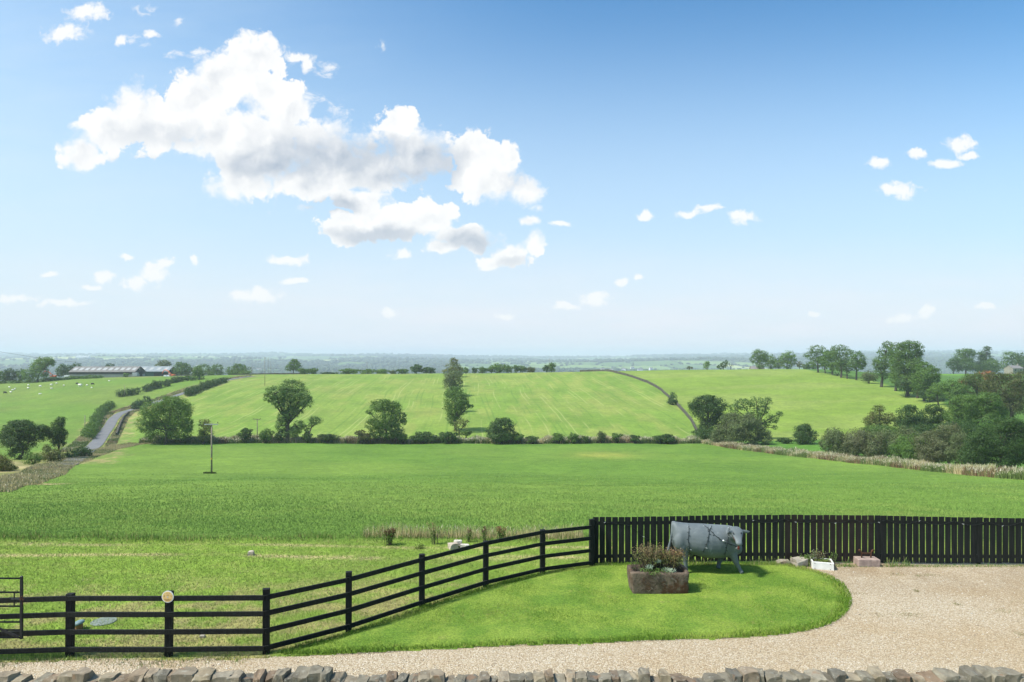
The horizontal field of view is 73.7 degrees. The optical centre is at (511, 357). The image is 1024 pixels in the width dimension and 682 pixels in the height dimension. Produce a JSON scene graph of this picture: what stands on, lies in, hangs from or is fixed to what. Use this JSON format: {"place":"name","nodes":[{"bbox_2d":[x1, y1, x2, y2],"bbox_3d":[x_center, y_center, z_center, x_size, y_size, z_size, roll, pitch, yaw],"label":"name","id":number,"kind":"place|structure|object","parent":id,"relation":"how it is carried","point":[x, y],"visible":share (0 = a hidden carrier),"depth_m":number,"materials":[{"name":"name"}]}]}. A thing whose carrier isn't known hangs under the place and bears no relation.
{"place":"outdoors","nodes":[
{"label":"outdoors","id":0,"kind":"place"},
{"bbox_2d":[59,376,251,464],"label":"road","id":1,"kind":"structure","parent":0,"point":[98,441],"depth_m":225.06,"materials":[{"name":"grey asphalt"}]},
{"bbox_2d":[0,529,605,545],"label":"field edge grass","id":2,"kind":"structure","parent":0,"point":[136,537],"depth_m":20.73,"materials":[{"name":"green plant"}]},
{"bbox_2d":[0,538,624,662],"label":"paddock grass","id":3,"kind":"structure","parent":0,"point":[187,588],"depth_m":17.02,"materials":[{"name":"green plant"}]},
{"bbox_2d":[0,351,1023,661],"bbox_3d":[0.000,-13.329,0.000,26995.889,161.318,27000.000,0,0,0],"label":"ground","id":4,"kind":"structure","parent":0,"point":[590,403],"depth_m":128.09,"materials":[{"name":"green plant"}]},
{"bbox_2d":[0,451,18,470],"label":"bush","id":5,"kind":"object","parent":4,"relation":"on","point":[7,464],"visible":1,"depth_m":103.69,"materials":[{"name":"green plant"}]},
{"bbox_2d":[2,368,17,381],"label":"bushy tree","id":6,"kind":"object","parent":4,"relation":"on","point":[8,375],"visible":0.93,"depth_m":438.87,"materials":[{"name":"green plant"}]},
{"bbox_2d":[0,419,50,459],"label":"dark tree","id":7,"kind":"object","parent":4,"relation":"on","point":[14,432],"visible":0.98,"depth_m":141.57,"materials":[{"name":"green plant"}]},
{"bbox_2d":[20,451,44,464],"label":"bush","id":8,"kind":"object","parent":4,"relation":"on","point":[31,456],"visible":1,"depth_m":127.32,"materials":[{"name":"green plant"}]},
{"bbox_2d":[20,356,56,382],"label":"tall tree","id":9,"kind":"object","parent":4,"relation":"on","point":[37,370],"visible":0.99,"depth_m":424.21,"materials":[{"name":"green plant"}]},
{"bbox_2d":[39,444,65,461],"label":"bush","id":10,"kind":"object","parent":4,"relation":"on","point":[50,456],"visible":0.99,"depth_m":134.90,"materials":[{"name":"green plant"}]},
{"bbox_2d":[7,375,104,383],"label":"bramble bank","id":11,"kind":"structure","parent":4,"relation":"on","point":[70,377],"depth_m":432.80,"materials":[{"name":"green plant"}]},
{"bbox_2d":[47,416,68,456],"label":"conical tree","id":12,"kind":"object","parent":4,"relation":"on","point":[56,436],"visible":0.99,"depth_m":144.23,"materials":[{"name":"green plant"}]},
{"bbox_2d":[54,362,80,377],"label":"bushy tree","id":13,"kind":"object","parent":4,"relation":"on","point":[63,370],"visible":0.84,"depth_m":478.93,"materials":[{"name":"green plant"}]},
{"bbox_2d":[0,442,159,491],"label":"rough verge","id":14,"kind":"structure","parent":4,"relation":"on","point":[34,475],"depth_m":103.98,"materials":[{"name":"beige plant"}]},
{"bbox_2d":[80,400,114,438],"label":"field hedge","id":15,"kind":"object","parent":4,"relation":"on","point":[91,429],"visible":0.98,"depth_m":232.23,"materials":[{"name":"green plant"}]},
{"bbox_2d":[90,617,116,625],"bbox_3d":[-8.494,5.495,14.204,0.490,0.031,0.490,0,0,0],"label":"drain cover","id":16,"kind":"object","parent":4,"relation":"on","point":[100,621],"visible":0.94,"depth_m":14.16,"materials":[{"name":"grey stone"}]},
{"bbox_2d":[69,366,144,377],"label":"long barn","id":17,"kind":"structure","parent":4,"relation":"on","point":[112,371],"depth_m":463.48,"materials":[{"name":"metal"}]},
{"bbox_2d":[105,409,141,445],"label":"lane bank","id":18,"kind":"structure","parent":4,"relation":"on","point":[113,439],"depth_m":217.56,"materials":[{"name":"green plant"}]},
{"bbox_2d":[114,387,140,396],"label":"trimmed hedge","id":19,"kind":"object","parent":4,"relation":"on","point":[131,391],"visible":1,"depth_m":324.99,"materials":[{"name":"green plant"}]},
{"bbox_2d":[60,375,251,451],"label":"roadside verge","id":20,"kind":"structure","parent":4,"relation":"on","point":[79,442],"depth_m":250.16,"materials":[{"name":"green plant"}]},
{"bbox_2d":[141,379,171,391],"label":"trimmed hedge","id":21,"kind":"object","parent":4,"relation":"on","point":[153,385],"visible":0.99,"depth_m":346.28,"materials":[{"name":"green plant"}]},
{"bbox_2d":[141,366,175,375],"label":"barn","id":22,"kind":"structure","parent":4,"relation":"on","point":[154,370],"depth_m":493.53,"materials":[{"name":"grey metal"}]},
{"bbox_2d":[133,395,194,444],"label":"round tree","id":23,"kind":"object","parent":4,"relation":"on","point":[174,406],"visible":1,"depth_m":185.04,"materials":[{"name":"green plant"}]},
{"bbox_2d":[171,361,192,374],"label":"bushy tree","id":24,"kind":"object","parent":4,"relation":"on","point":[181,366],"visible":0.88,"depth_m":498.34,"materials":[{"name":"green plant"}]},
{"bbox_2d":[183,377,228,396],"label":"trimmed hedge","id":25,"kind":"object","parent":4,"relation":"on","point":[195,389],"visible":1,"depth_m":333.15,"materials":[{"name":"green plant"}]},
{"bbox_2d":[197,419,214,443],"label":"slender tree","id":26,"kind":"object","parent":4,"relation":"on","point":[204,434],"visible":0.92,"depth_m":186.69,"materials":[{"name":"green plant"}]},
{"bbox_2d":[225,363,251,374],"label":"bushy tree","id":27,"kind":"object","parent":4,"relation":"on","point":[236,370],"visible":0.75,"depth_m":488.37,"materials":[{"name":"green plant"}]},
{"bbox_2d":[257,427,275,442],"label":"hawthorn","id":28,"kind":"object","parent":4,"relation":"on","point":[263,434],"visible":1,"depth_m":187.37,"materials":[{"name":"green plant"}]},
{"bbox_2d":[261,378,314,442],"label":"ash tree","id":29,"kind":"object","parent":4,"relation":"on","point":[288,413],"visible":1,"depth_m":188.48,"materials":[{"name":"green plant"}]},
{"bbox_2d":[0,519,594,656],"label":"rail fence","id":30,"kind":"object","parent":4,"relation":"on","point":[70,631],"visible":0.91,"depth_m":12.67,"materials":[{"name":"black wood"}]},
{"bbox_2d":[302,416,323,442],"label":"tree","id":31,"kind":"object","parent":4,"relation":"on","point":[312,419],"visible":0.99,"depth_m":187.54,"materials":[{"name":"green plant"}]},
{"bbox_2d":[354,430,374,443],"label":"bush","id":32,"kind":"object","parent":4,"relation":"on","point":[362,436],"visible":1,"depth_m":187.17,"materials":[{"name":"green plant"}]},
{"bbox_2d":[364,398,406,439],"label":"oak tree","id":33,"kind":"object","parent":4,"relation":"on","point":[390,424],"visible":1,"depth_m":187.53,"materials":[{"name":"green plant"}]},
{"bbox_2d":[381,527,397,545],"bbox_3d":[-3.609,5.231,20.017,0.475,0.581,0.390,0,0,36],"label":"dock plant","id":34,"kind":"object","parent":4,"relation":"on","point":[389,538],"visible":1,"depth_m":19.95,"materials":[{"name":"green plant"}]},
{"bbox_2d":[139,434,700,443],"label":"hedge bottom weeds","id":35,"kind":"object","parent":4,"relation":"on","point":[476,439],"visible":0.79,"depth_m":188.56,"materials":[{"name":"green plant"}]},
{"bbox_2d":[409,431,437,443],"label":"hedge bush","id":36,"kind":"object","parent":4,"relation":"on","point":[419,437],"visible":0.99,"depth_m":187.50,"materials":[{"name":"green plant"}]},
{"bbox_2d":[438,431,459,443],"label":"hedge bush","id":37,"kind":"object","parent":4,"relation":"on","point":[451,436],"visible":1,"depth_m":187.21,"materials":[{"name":"green plant"}]},
{"bbox_2d":[442,371,462,389],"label":"hedgerow tree","id":38,"kind":"object","parent":4,"relation":"on","point":[451,382],"visible":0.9,"depth_m":309.42,"materials":[{"name":"green plant"}]},
{"bbox_2d":[442,357,464,375],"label":"hedgerow tree","id":39,"kind":"object","parent":4,"relation":"on","point":[453,364],"visible":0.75,"depth_m":399.24,"materials":[{"name":"green plant"}]},
{"bbox_2d":[442,386,473,429],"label":"hedgerow tree","id":40,"kind":"object","parent":4,"relation":"on","point":[459,399],"visible":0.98,"depth_m":220.88,"materials":[{"name":"green plant"}]},
{"bbox_2d":[362,520,583,539],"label":"field edge weeds","id":41,"kind":"object","parent":4,"relation":"on","point":[460,533],"visible":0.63,"depth_m":20.99,"materials":[{"name":"green plant"}]},
{"bbox_2d":[485,417,517,443],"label":"domed tree","id":42,"kind":"object","parent":4,"relation":"on","point":[497,432],"visible":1,"depth_m":186.76,"materials":[{"name":"green plant"}]},
{"bbox_2d":[0,349,1023,380],"bbox_3d":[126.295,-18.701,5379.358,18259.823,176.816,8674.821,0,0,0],"label":"woodland","id":43,"kind":"object","parent":4,"relation":"on","point":[437,360],"visible":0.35,"depth_m":3953.16,"materials":[{"name":"green plant"}]},
{"bbox_2d":[0,562,1023,677],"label":"gravel drive","id":44,"kind":"structure","parent":4,"relation":"on","point":[909,600],"depth_m":12.87,"materials":[{"name":"beige gravel"}]},
{"bbox_2d":[0,576,24,638],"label":"field gate","id":45,"kind":"structure","parent":44,"relation":"on","point":[21,598],"depth_m":12.26,"materials":[{"name":"black metal"}]},
{"bbox_2d":[0,652,249,668],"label":"gravel edge tufts","id":46,"kind":"object","parent":44,"relation":"on","point":[101,657],"visible":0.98,"depth_m":12.33,"materials":[{"name":"green plant"}]},
{"bbox_2d":[0,664,1023,681],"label":"dry stone wall","id":47,"kind":"structure","parent":44,"relation":"on","point":[966,673],"depth_m":8.90,"materials":[{"name":"grey stone"}]},
{"bbox_2d":[0,565,1023,677],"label":"loose pebbles","id":48,"kind":"object","parent":44,"relation":"on","point":[702,639],"visible":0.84,"depth_m":12.72,"materials":[{"name":"beige gravel"}]},
{"bbox_2d":[595,556,1023,566],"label":"fence weeds","id":49,"kind":"object","parent":44,"relation":"on","point":[889,564],"visible":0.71,"depth_m":17.94,"materials":[{"name":"green plant"}]},
{"bbox_2d":[810,558,833,570],"bbox_3d":[8.100,5.400,17.841,0.520,0.200,0.434,0,0,16],"label":"sink planter","id":50,"kind":"object","parent":44,"relation":"on","point":[828,565],"visible":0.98,"depth_m":17.66,"materials":[{"name":"white ceramic"}]},
{"bbox_2d":[853,556,879,566],"bbox_3d":[9.376,5.405,18.045,0.560,0.210,0.330,0,0,3],"label":"stone block","id":51,"kind":"object","parent":44,"relation":"on","point":[867,561],"depth_m":17.89,"materials":[{"name":"pink stone"}]},
{"bbox_2d":[580,369,698,435],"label":"hill wall","id":52,"kind":"structure","parent":4,"relation":"on","point":[682,409],"depth_m":339.84,"materials":[{"name":"grey stone"}]},
{"bbox_2d":[652,434,675,443],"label":"bush","id":53,"kind":"object","parent":4,"relation":"on","point":[667,437],"visible":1,"depth_m":187.45,"materials":[{"name":"green plant"}]},
{"bbox_2d":[687,393,729,436],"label":"sycamore","id":54,"kind":"object","parent":4,"relation":"on","point":[710,405],"visible":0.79,"depth_m":196.43,"materials":[{"name":"green plant"}]},
{"bbox_2d":[707,412,773,444],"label":"willow bush","id":55,"kind":"object","parent":4,"relation":"on","point":[743,428],"visible":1,"depth_m":182.01,"materials":[{"name":"green plant"}]},
{"bbox_2d":[729,395,782,436],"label":"open tree","id":56,"kind":"object","parent":4,"relation":"on","point":[762,413],"visible":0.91,"depth_m":201.87,"materials":[{"name":"green plant"}]},
{"bbox_2d":[749,349,768,368],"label":"skyline tree","id":57,"kind":"object","parent":4,"relation":"on","point":[760,356],"visible":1,"depth_m":443.90,"materials":[{"name":"green plant"}]},
{"bbox_2d":[778,350,796,368],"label":"skyline tree","id":58,"kind":"object","parent":4,"relation":"on","point":[788,359],"visible":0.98,"depth_m":448.57,"materials":[{"name":"green plant"}]},
{"bbox_2d":[791,423,819,444],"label":"hawthorn","id":59,"kind":"object","parent":4,"relation":"on","point":[803,437],"visible":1,"depth_m":180.36,"materials":[{"name":"green plant"}]},
{"bbox_2d":[593,515,1023,563],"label":"picket fence","id":60,"kind":"object","parent":4,"relation":"on","point":[1002,538],"visible":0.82,"depth_m":18.16,"materials":[{"name":"black wood"}]},
{"bbox_2d":[751,519,1022,525],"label":"string lights","id":61,"kind":"object","parent":60,"relation":"hanging from","point":[880,521],"visible":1,"depth_m":18.16},
{"bbox_2d":[803,344,828,372],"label":"tree","id":62,"kind":"object","parent":4,"relation":"on","point":[814,352],"visible":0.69,"depth_m":385.36,"materials":[{"name":"green plant"}]},
{"bbox_2d":[820,348,839,374],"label":"tree","id":63,"kind":"object","parent":4,"relation":"on","point":[826,358],"visible":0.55,"depth_m":371.57,"materials":[{"name":"green plant"}]},
{"bbox_2d":[818,427,848,452],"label":"willow bush","id":64,"kind":"object","parent":4,"relation":"on","point":[828,436],"visible":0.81,"depth_m":147.53,"materials":[{"name":"green plant"}]},
{"bbox_2d":[829,344,853,377],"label":"tree","id":65,"kind":"object","parent":4,"relation":"on","point":[835,351],"visible":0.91,"depth_m":356.21,"materials":[{"name":"green plant"}]},
{"bbox_2d":[840,426,871,455],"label":"willow bush","id":66,"kind":"object","parent":4,"relation":"on","point":[852,440],"visible":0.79,"depth_m":143.47,"materials":[{"name":"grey plant"}]},
{"bbox_2d":[847,350,867,379],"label":"tree","id":67,"kind":"object","parent":4,"relation":"on","point":[857,364],"visible":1,"depth_m":342.67,"materials":[{"name":"green plant"}]},
{"bbox_2d":[701,439,1023,479],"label":"thistles","id":68,"kind":"object","parent":4,"relation":"on","point":[992,470],"visible":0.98,"depth_m":117.17,"materials":[{"name":"beige plant"}]},
{"bbox_2d":[859,369,879,382],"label":"bush","id":69,"kind":"object","parent":4,"relation":"on","point":[867,376],"visible":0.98,"depth_m":328.97,"materials":[{"name":"green plant"}]},
{"bbox_2d":[859,434,883,456],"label":"willow bush","id":70,"kind":"object","parent":4,"relation":"on","point":[869,450],"visible":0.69,"depth_m":141.52,"materials":[{"name":"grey plant"}]},
{"bbox_2d":[860,404,896,439],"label":"olive tree","id":71,"kind":"object","parent":4,"relation":"on","point":[885,419],"visible":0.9,"depth_m":169.93,"materials":[{"name":"green plant"}]},
{"bbox_2d":[858,424,898,436],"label":"undergrowth","id":72,"kind":"object","parent":4,"relation":"on","point":[878,428],"visible":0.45,"depth_m":161.67,"materials":[{"name":"green plant"}]},
{"bbox_2d":[864,425,894,456],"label":"willow bush","id":73,"kind":"object","parent":4,"relation":"on","point":[885,435],"visible":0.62,"depth_m":141.00,"materials":[{"name":"green plant"}]},
{"bbox_2d":[872,340,892,386],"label":"tall tree","id":74,"kind":"object","parent":4,"relation":"on","point":[880,369],"visible":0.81,"depth_m":311.27,"materials":[{"name":"green plant"}]},
{"bbox_2d":[887,434,913,458],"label":"willow bush","id":75,"kind":"object","parent":4,"relation":"on","point":[892,447],"visible":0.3,"depth_m":133.36,"materials":[{"name":"green plant"}]},
{"bbox_2d":[886,340,924,395],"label":"tall tree","id":76,"kind":"object","parent":4,"relation":"on","point":[902,355],"visible":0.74,"depth_m":277.33,"materials":[{"name":"green plant"}]},
{"bbox_2d":[887,425,923,457],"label":"willow bush","id":77,"kind":"object","parent":4,"relation":"on","point":[903,431],"visible":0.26,"depth_m":135.70,"materials":[{"name":"green plant"}]},
{"bbox_2d":[894,379,920,396],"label":"bush","id":78,"kind":"object","parent":4,"relation":"on","point":[905,388],"visible":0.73,"depth_m":274.09,"materials":[{"name":"green plant"}]},
{"bbox_2d":[893,404,922,428],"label":"alder","id":79,"kind":"object","parent":4,"relation":"on","point":[906,418],"visible":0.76,"depth_m":171.15,"materials":[{"name":"green plant"}]},
{"bbox_2d":[903,356,925,397],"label":"oak tree","id":80,"kind":"object","parent":4,"relation":"on","point":[912,369],"visible":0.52,"depth_m":272.32,"materials":[{"name":"green plant"}]},
{"bbox_2d":[896,431,941,460],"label":"willow bush","id":81,"kind":"object","parent":4,"relation":"on","point":[908,452],"visible":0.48,"depth_m":125.69,"materials":[{"name":"green plant"}]},
{"bbox_2d":[898,421,949,438],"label":"undergrowth","id":82,"kind":"object","parent":4,"relation":"on","point":[919,427],"visible":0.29,"depth_m":163.80,"materials":[{"name":"green plant"}]},
{"bbox_2d":[909,361,942,400],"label":"oak tree","id":83,"kind":"object","parent":4,"relation":"on","point":[925,380],"visible":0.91,"depth_m":259.83,"materials":[{"name":"green plant"}]},
{"bbox_2d":[911,431,950,463],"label":"willow bush","id":84,"kind":"object","parent":4,"relation":"on","point":[933,451],"visible":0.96,"depth_m":121.17,"materials":[{"name":"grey plant"}]},
{"bbox_2d":[918,389,944,401],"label":"bush","id":85,"kind":"object","parent":4,"relation":"on","point":[924,396],"visible":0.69,"depth_m":257.05,"materials":[{"name":"green plant"}]},
{"bbox_2d":[915,404,951,427],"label":"alder","id":86,"kind":"object","parent":4,"relation":"on","point":[936,419],"visible":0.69,"depth_m":173.24,"materials":[{"name":"green plant"}]},
{"bbox_2d":[922,420,964,463],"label":"willow bush","id":87,"kind":"object","parent":4,"relation":"on","point":[945,434],"visible":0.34,"depth_m":126.06,"materials":[{"name":"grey plant"}]},
{"bbox_2d":[932,377,960,406],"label":"tree","id":88,"kind":"object","parent":4,"relation":"on","point":[941,385],"visible":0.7,"depth_m":239.85,"materials":[{"name":"green plant"}]},
{"bbox_2d":[946,357,963,373],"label":"skyline tree","id":89,"kind":"object","parent":4,"relation":"on","point":[958,363],"visible":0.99,"depth_m":513.34,"materials":[{"name":"green plant"}]},
{"bbox_2d":[944,381,971,402],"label":"tree","id":90,"kind":"object","parent":4,"relation":"on","point":[961,389],"visible":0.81,"depth_m":234.28,"materials":[{"name":"green plant"}]},
{"bbox_2d":[943,432,975,464],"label":"willow bush","id":91,"kind":"object","parent":4,"relation":"on","point":[952,450],"visible":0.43,"depth_m":118.52,"materials":[{"name":"green plant"}]},
{"bbox_2d":[942,417,985,447],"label":"alder","id":92,"kind":"object","parent":4,"relation":"on","point":[966,427],"visible":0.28,"depth_m":141.60,"materials":[{"name":"green plant"}]},
{"bbox_2d":[951,348,977,373],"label":"skyline tree","id":93,"kind":"object","parent":4,"relation":"on","point":[964,357],"visible":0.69,"depth_m":518.68,"materials":[{"name":"green plant"}]},
{"bbox_2d":[942,390,1008,430],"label":"alder","id":94,"kind":"object","parent":4,"relation":"on","point":[989,408],"visible":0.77,"depth_m":166.00,"materials":[{"name":"green plant"}]},
{"bbox_2d":[957,370,996,394],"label":"red tinged tree","id":95,"kind":"object","parent":4,"relation":"on","point":[969,381],"visible":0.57,"depth_m":243.24,"materials":[{"name":"green plant"}]},
{"bbox_2d":[961,361,999,372],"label":"skyline tree","id":96,"kind":"object","parent":4,"relation":"on","point":[986,367],"visible":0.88,"depth_m":505.84,"materials":[{"name":"green plant"}]},
{"bbox_2d":[975,345,993,372],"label":"pine tree","id":97,"kind":"object","parent":4,"relation":"on","point":[983,356],"visible":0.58,"depth_m":519.77,"materials":[{"name":"green plant"}]},
{"bbox_2d":[955,416,1023,467],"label":"alder","id":98,"kind":"object","parent":4,"relation":"on","point":[1007,447],"visible":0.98,"depth_m":107.08,"materials":[{"name":"green plant"}]},
{"bbox_2d":[978,370,1023,418],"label":"oak tree","id":99,"kind":"object","parent":4,"relation":"on","point":[1012,405],"visible":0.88,"depth_m":189.59,"materials":[{"name":"green plant"}]},
{"bbox_2d":[1000,351,1023,368],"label":"skyline tree","id":100,"kind":"object","parent":4,"relation":"on","point":[1008,359],"visible":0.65,"depth_m":524.63,"materials":[{"name":"green plant"}]},
{"bbox_2d":[0,0,1023,355],"label":"sky","id":101,"kind":"structure","parent":0,"point":[454,177],"materials":[{"name":"blue"}]},
{"bbox_2d":[276,560,851,654],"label":"lawn","id":102,"kind":"structure","parent":0,"point":[564,581],"depth_m":14.68,"materials":[{"name":"green plant"}]},
{"bbox_2d":[627,564,689,593],"bbox_3d":[3.418,5.237,16.016,1.374,0.621,0.657,0,0,0],"label":"stone trough","id":103,"kind":"object","parent":102,"relation":"on","point":[639,582],"visible":0.81,"depth_m":15.70,"materials":[{"name":"stone"}]},
{"bbox_2d":[631,542,662,570],"bbox_3d":[3.183,4.691,16.056,0.834,0.661,0.559,0,0,13],"label":"heather","id":104,"kind":"object","parent":103,"relation":"in","point":[647,556],"visible":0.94,"depth_m":16.00,"materials":[{"name":"brown plant"}]},
{"bbox_2d":[658,546,686,571],"bbox_3d":[3.746,4.733,16.033,0.812,0.578,0.594,0,0,0],"label":"heather","id":105,"kind":"object","parent":103,"relation":"in","point":[673,563],"visible":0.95,"depth_m":15.96,"materials":[{"name":"brown plant"}]},
{"bbox_2d":[667,521,749,573],"bbox_3d":[4.984,4.828,17.366,2.027,1.314,0.997,0,0,17],"label":"cow statue","id":106,"kind":"object","parent":102,"relation":"on","point":[699,533],"visible":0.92,"depth_m":17.09,"materials":[{"name":"grey paint"}]},
{"bbox_2d":[790,556,807,566],"bbox_3d":[7.579,5.411,17.999,0.405,0.256,0.295,0,0,-17],"label":"stone","id":107,"kind":"object","parent":102,"relation":"on","point":[799,561],"visible":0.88,"depth_m":17.89,"materials":[{"name":"beige stone"}]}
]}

